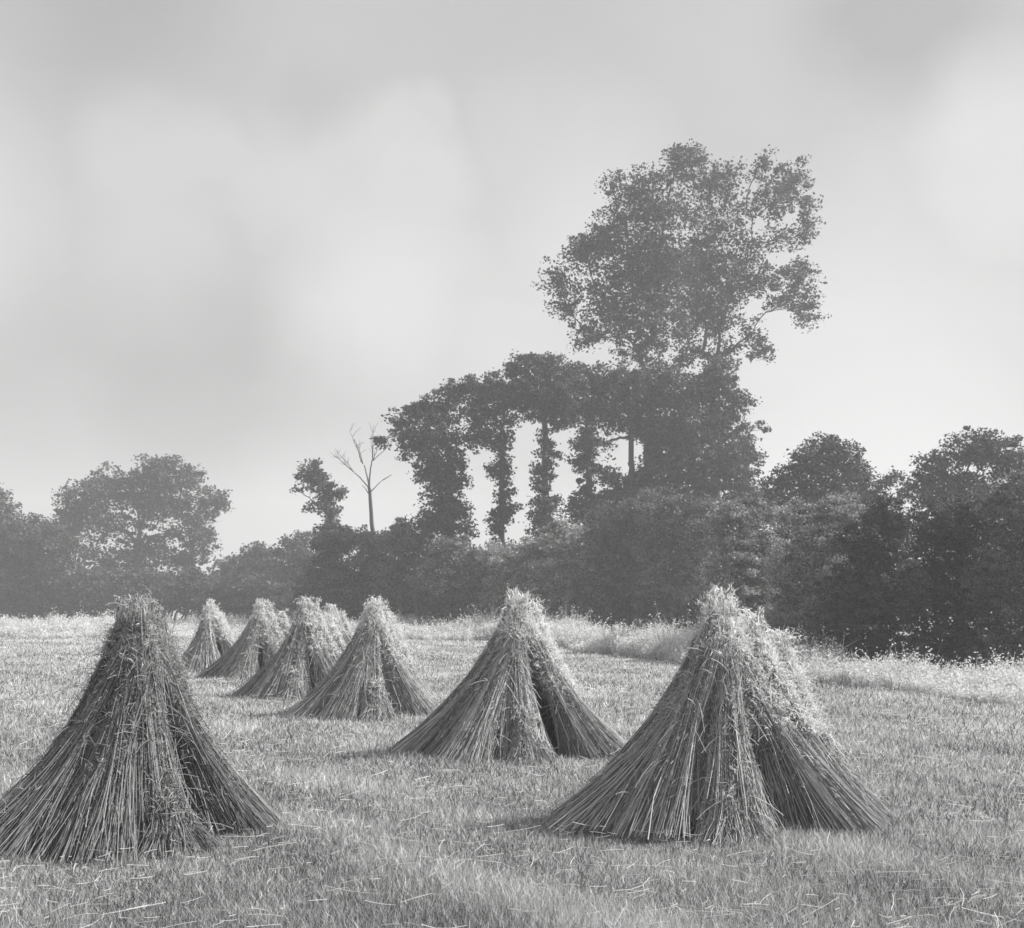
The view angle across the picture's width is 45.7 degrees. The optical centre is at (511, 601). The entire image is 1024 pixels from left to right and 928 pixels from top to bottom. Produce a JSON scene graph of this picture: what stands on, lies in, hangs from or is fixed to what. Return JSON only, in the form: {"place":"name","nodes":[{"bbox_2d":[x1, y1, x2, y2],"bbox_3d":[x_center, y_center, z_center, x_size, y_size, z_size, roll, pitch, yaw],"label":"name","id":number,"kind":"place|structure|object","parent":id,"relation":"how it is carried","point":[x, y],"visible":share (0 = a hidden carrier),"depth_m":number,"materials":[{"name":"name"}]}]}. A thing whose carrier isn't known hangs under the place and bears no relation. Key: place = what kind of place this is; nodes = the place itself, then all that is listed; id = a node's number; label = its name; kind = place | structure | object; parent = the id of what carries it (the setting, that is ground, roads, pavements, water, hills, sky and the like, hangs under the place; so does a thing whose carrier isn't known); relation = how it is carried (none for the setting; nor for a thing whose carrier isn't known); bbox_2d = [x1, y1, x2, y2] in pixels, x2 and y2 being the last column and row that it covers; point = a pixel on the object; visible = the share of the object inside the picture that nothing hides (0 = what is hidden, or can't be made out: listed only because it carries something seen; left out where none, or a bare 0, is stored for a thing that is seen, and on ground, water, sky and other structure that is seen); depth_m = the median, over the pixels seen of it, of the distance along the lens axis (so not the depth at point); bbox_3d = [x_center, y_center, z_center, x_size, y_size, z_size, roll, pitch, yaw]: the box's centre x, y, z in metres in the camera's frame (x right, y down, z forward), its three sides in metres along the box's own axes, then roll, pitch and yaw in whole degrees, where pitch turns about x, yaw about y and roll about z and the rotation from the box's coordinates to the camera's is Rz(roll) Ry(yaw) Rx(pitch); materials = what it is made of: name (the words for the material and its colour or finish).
{"place":"outdoors","nodes":[
{"label":"outdoors","id":0,"kind":"place"},
{"bbox_2d":[0,607,1023,927],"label":"ground","id":1,"kind":"structure","parent":0,"point":[452,675],"depth_m":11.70,"materials":[{"name":"grey plant"}]},
{"bbox_2d":[0,483,25,618],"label":"bush","id":2,"kind":"object","parent":1,"relation":"on","point":[8,509],"visible":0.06,"depth_m":101.07,"materials":[{"name":"grey plant"}]},
{"bbox_2d":[0,510,124,621],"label":"bush","id":3,"kind":"object","parent":1,"relation":"on","point":[48,580],"visible":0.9,"depth_m":93.70,"materials":[{"name":"grey plant"}]},
{"bbox_2d":[43,453,233,579],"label":"oak tree","id":4,"kind":"object","parent":1,"relation":"on","point":[156,471],"visible":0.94,"depth_m":107.08,"materials":[{"name":"grey plant"}]},
{"bbox_2d":[0,588,287,867],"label":"stook","id":5,"kind":"object","parent":1,"relation":"on","point":[135,758],"visible":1,"depth_m":7.90,"materials":[{"name":"plant"}]},
{"bbox_2d":[94,565,229,622],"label":"bush","id":6,"kind":"object","parent":1,"relation":"on","point":[168,589],"visible":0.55,"depth_m":90.81,"materials":[{"name":"grey plant"}]},
{"bbox_2d":[179,598,234,672],"bbox_3d":[-6.874,0.774,27.863,2.175,1.731,2.364,0,0,-20],"label":"stook","id":7,"kind":"object","parent":1,"relation":"on","point":[212,641],"visible":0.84,"depth_m":27.35,"materials":[{"name":"plant"}]},
{"bbox_2d":[195,598,291,680],"bbox_3d":[-5.324,0.770,25.643,2.609,1.736,2.385,0,0,12],"label":"stook","id":8,"kind":"object","parent":1,"relation":"on","point":[251,650],"visible":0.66,"depth_m":25.16,"materials":[{"name":"plant"}]},
{"bbox_2d":[188,571,298,619],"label":"bush","id":9,"kind":"object","parent":1,"relation":"on","point":[236,596],"visible":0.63,"depth_m":87.19,"materials":[{"name":"grey plant"}]},
{"bbox_2d":[212,541,279,619],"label":"bush","id":10,"kind":"object","parent":1,"relation":"on","point":[249,560],"visible":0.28,"depth_m":102.73,"materials":[{"name":"grey plant"}]},
{"bbox_2d":[229,596,347,699],"bbox_3d":[-3.487,0.764,20.729,2.589,1.779,2.362,0,0,8],"label":"stook","id":11,"kind":"object","parent":1,"relation":"on","point":[303,657],"visible":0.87,"depth_m":20.22,"materials":[{"name":"plant"}]},
{"bbox_2d":[261,530,320,593],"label":"bush","id":12,"kind":"object","parent":1,"relation":"on","point":[292,556],"visible":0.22,"depth_m":95.20,"materials":[{"name":"grey plant"}]},
{"bbox_2d":[289,457,349,546],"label":"young elm","id":13,"kind":"object","parent":1,"relation":"on","point":[314,474],"visible":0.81,"depth_m":73.74,"materials":[{"name":"grey plant"}]},
{"bbox_2d":[278,523,371,619],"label":"bush","id":14,"kind":"object","parent":1,"relation":"on","point":[317,583],"visible":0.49,"depth_m":65.55,"materials":[{"name":"grey plant"}]},
{"bbox_2d":[322,603,352,644],"bbox_3d":[-5.646,0.831,37.814,2.158,1.596,2.302,0,0,10],"label":"stook","id":15,"kind":"object","parent":1,"relation":"on","point":[342,621],"visible":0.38,"depth_m":37.57,"materials":[{"name":"plant"}]},
{"bbox_2d":[334,423,390,531],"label":"dead tree","id":16,"kind":"object","parent":1,"relation":"on","point":[369,491],"visible":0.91,"depth_m":69.91,"materials":[{"name":"grey wood"}]},
{"bbox_2d":[286,594,442,721],"bbox_3d":[-2.031,0.758,17.432,2.444,1.748,2.409,0,0,-14],"label":"stook","id":17,"kind":"object","parent":1,"relation":"on","point":[372,674],"visible":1,"depth_m":16.95,"materials":[{"name":"plant"}]},
{"bbox_2d":[325,524,408,621],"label":"bush","id":18,"kind":"object","parent":1,"relation":"on","point":[357,589],"visible":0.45,"depth_m":64.04,"materials":[{"name":"grey plant"}]},
{"bbox_2d":[361,517,440,619],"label":"bush","id":19,"kind":"object","parent":1,"relation":"on","point":[392,586],"visible":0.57,"depth_m":61.15,"materials":[{"name":"grey plant"}]},
{"bbox_2d":[369,378,479,549],"bbox_3d":[-4.141,-4.648,60.045,5.447,12.896,3.352,0,0,20],"label":"ivy clad elm","id":20,"kind":"object","parent":1,"relation":"on","point":[441,476],"visible":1,"depth_m":59.56,"materials":[{"name":"grey plant"}]},
{"bbox_2d":[402,533,497,623],"bbox_3d":[-2.675,-0.807,57.885,5.320,4.872,4.079,0,0,-18],"label":"bush","id":21,"kind":"object","parent":1,"relation":"on","point":[449,584],"visible":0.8,"depth_m":57.02,"materials":[{"name":"grey plant"}]},
{"bbox_2d":[447,369,535,548],"bbox_3d":[-1.073,-5.066,61.253,4.638,13.733,3.584,0,0,0],"label":"ivy clad elm","id":22,"kind":"object","parent":1,"relation":"on","point":[501,516],"visible":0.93,"depth_m":60.76,"materials":[{"name":"grey plant"}]},
{"bbox_2d":[388,583,626,764],"bbox_3d":[-0.015,0.722,12.863,2.700,1.838,2.410,0,0,-8],"label":"stook","id":23,"kind":"object","parent":1,"relation":"on","point":[506,698],"visible":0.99,"depth_m":12.38,"materials":[{"name":"plant"}]},
{"bbox_2d":[468,536,551,617],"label":"bush","id":24,"kind":"object","parent":1,"relation":"on","point":[507,561],"visible":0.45,"depth_m":56.55,"materials":[{"name":"grey plant"}]},
{"bbox_2d":[0,642,1023,927],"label":"loose straw","id":25,"kind":"object","parent":1,"relation":"on","point":[528,836],"visible":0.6,"depth_m":7.37,"materials":[{"name":"grey plant"}]},
{"bbox_2d":[0,598,1023,707],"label":"tall grass","id":26,"kind":"structure","parent":1,"relation":"on","point":[1003,684],"depth_m":33.57,"materials":[{"name":"grey plant"}]},
{"bbox_2d":[500,349,590,558],"bbox_3d":[1.621,-5.281,59.726,4.471,14.162,3.792,0,0,0],"label":"ivy clad elm","id":27,"kind":"object","parent":1,"relation":"on","point":[549,401],"visible":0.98,"depth_m":59.59,"materials":[{"name":"grey plant"}]},
{"bbox_2d":[518,517,615,624],"bbox_3d":[2.639,-1.136,55.837,5.179,5.522,4.475,0,0,0],"label":"bush","id":28,"kind":"object","parent":1,"relation":"on","point":[556,577],"visible":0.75,"depth_m":55.05,"materials":[{"name":"grey plant"}]},
{"bbox_2d":[557,360,628,526],"bbox_3d":[3.982,-5.164,61.341,3.753,13.927,3.537,0,0,0],"label":"ivy clad elm","id":29,"kind":"object","parent":1,"relation":"on","point":[600,387],"visible":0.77,"depth_m":60.72,"materials":[{"name":"grey plant"}]},
{"bbox_2d":[570,491,665,632],"bbox_3d":[4.946,-1.685,54.252,4.748,6.636,4.346,0,0,0],"label":"bush","id":30,"kind":"object","parent":1,"relation":"on","point":[615,595],"visible":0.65,"depth_m":53.46,"materials":[{"name":"grey plant"}]},
{"bbox_2d":[530,142,712,630],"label":"elm tree","id":31,"kind":"object","parent":1,"relation":"on","point":[664,265],"visible":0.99,"depth_m":65.38,"materials":[{"name":"grey plant"}]},
{"bbox_2d":[590,360,670,529],"bbox_3d":[6.144,-5.237,62.002,4.711,14.074,3.347,0,0,0],"label":"ivy clad elm","id":32,"kind":"object","parent":1,"relation":"on","point":[635,421],"visible":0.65,"depth_m":61.60,"materials":[{"name":"grey plant"}]},
{"bbox_2d":[629,484,719,636],"bbox_3d":[7.242,-1.670,51.049,4.529,6.582,4.508,0,0,0],"label":"bush","id":33,"kind":"object","parent":1,"relation":"on","point":[673,541],"visible":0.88,"depth_m":50.45,"materials":[{"name":"grey plant"}]},
{"bbox_2d":[613,353,771,632],"bbox_3d":[9.098,-5.446,61.758,8.605,14.493,5.483,0,0,0],"label":"leafy tree","id":34,"kind":"object","parent":1,"relation":"on","point":[685,446],"visible":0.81,"depth_m":61.30,"materials":[{"name":"grey plant"}]},
{"bbox_2d":[539,583,901,846],"bbox_3d":[1.529,0.742,9.126,2.660,1.794,2.430,0,0,4],"label":"stook","id":35,"kind":"object","parent":1,"relation":"on","point":[696,756],"visible":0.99,"depth_m":8.55,"materials":[{"name":"plant"}]},
{"bbox_2d":[693,488,792,640],"bbox_3d":[7.292,-0.969,37.823,3.468,5.171,2.742,0,0,-17],"label":"bush","id":36,"kind":"object","parent":1,"relation":"on","point":[740,547],"visible":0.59,"depth_m":37.31,"materials":[{"name":"grey plant"}]},
{"bbox_2d":[661,138,831,569],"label":"elm tree","id":37,"kind":"object","parent":1,"relation":"on","point":[708,311],"visible":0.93,"depth_m":68.67,"materials":[{"name":"grey plant"}]},
{"bbox_2d":[759,490,874,651],"bbox_3d":[8.257,-0.687,32.950,3.560,4.614,2.760,0,0,34],"label":"bush","id":38,"kind":"object","parent":1,"relation":"on","point":[809,539],"visible":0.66,"depth_m":32.67,"materials":[{"name":"grey plant"}]},
{"bbox_2d":[749,431,905,558],"bbox_3d":[12.664,-2.575,48.997,6.446,8.750,2.936,0,0,0],"label":"round topped tree","id":39,"kind":"object","parent":1,"relation":"on","point":[853,477],"visible":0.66,"depth_m":48.68,"materials":[{"name":"grey plant"}]},
{"bbox_2d":[797,491,934,665],"bbox_3d":[7.908,-0.428,27.163,2.928,4.095,2.254,0,0,21],"label":"bush","id":40,"kind":"object","parent":1,"relation":"on","point":[876,586],"visible":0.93,"depth_m":26.73,"materials":[{"name":"grey plant"}]},
{"bbox_2d":[889,488,1005,670],"bbox_3d":[10.097,-0.502,28.138,3.301,4.254,2.954,0,0,0],"label":"bush","id":41,"kind":"object","parent":1,"relation":"on","point":[948,531],"visible":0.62,"depth_m":27.56,"materials":[{"name":"grey plant"}]},
{"bbox_2d":[893,425,1023,624],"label":"spreading tree","id":42,"kind":"object","parent":1,"relation":"on","point":[986,451],"visible":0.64,"depth_m":45.60,"materials":[{"name":"grey plant"}]},
{"bbox_2d":[950,467,1023,672],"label":"bush","id":43,"kind":"object","parent":1,"relation":"on","point":[1008,603],"visible":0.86,"depth_m":26.22,"materials":[{"name":"grey plant"}]},
{"bbox_2d":[0,0,1023,606],"label":"sky","id":44,"kind":"structure","parent":0,"point":[237,236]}
]}

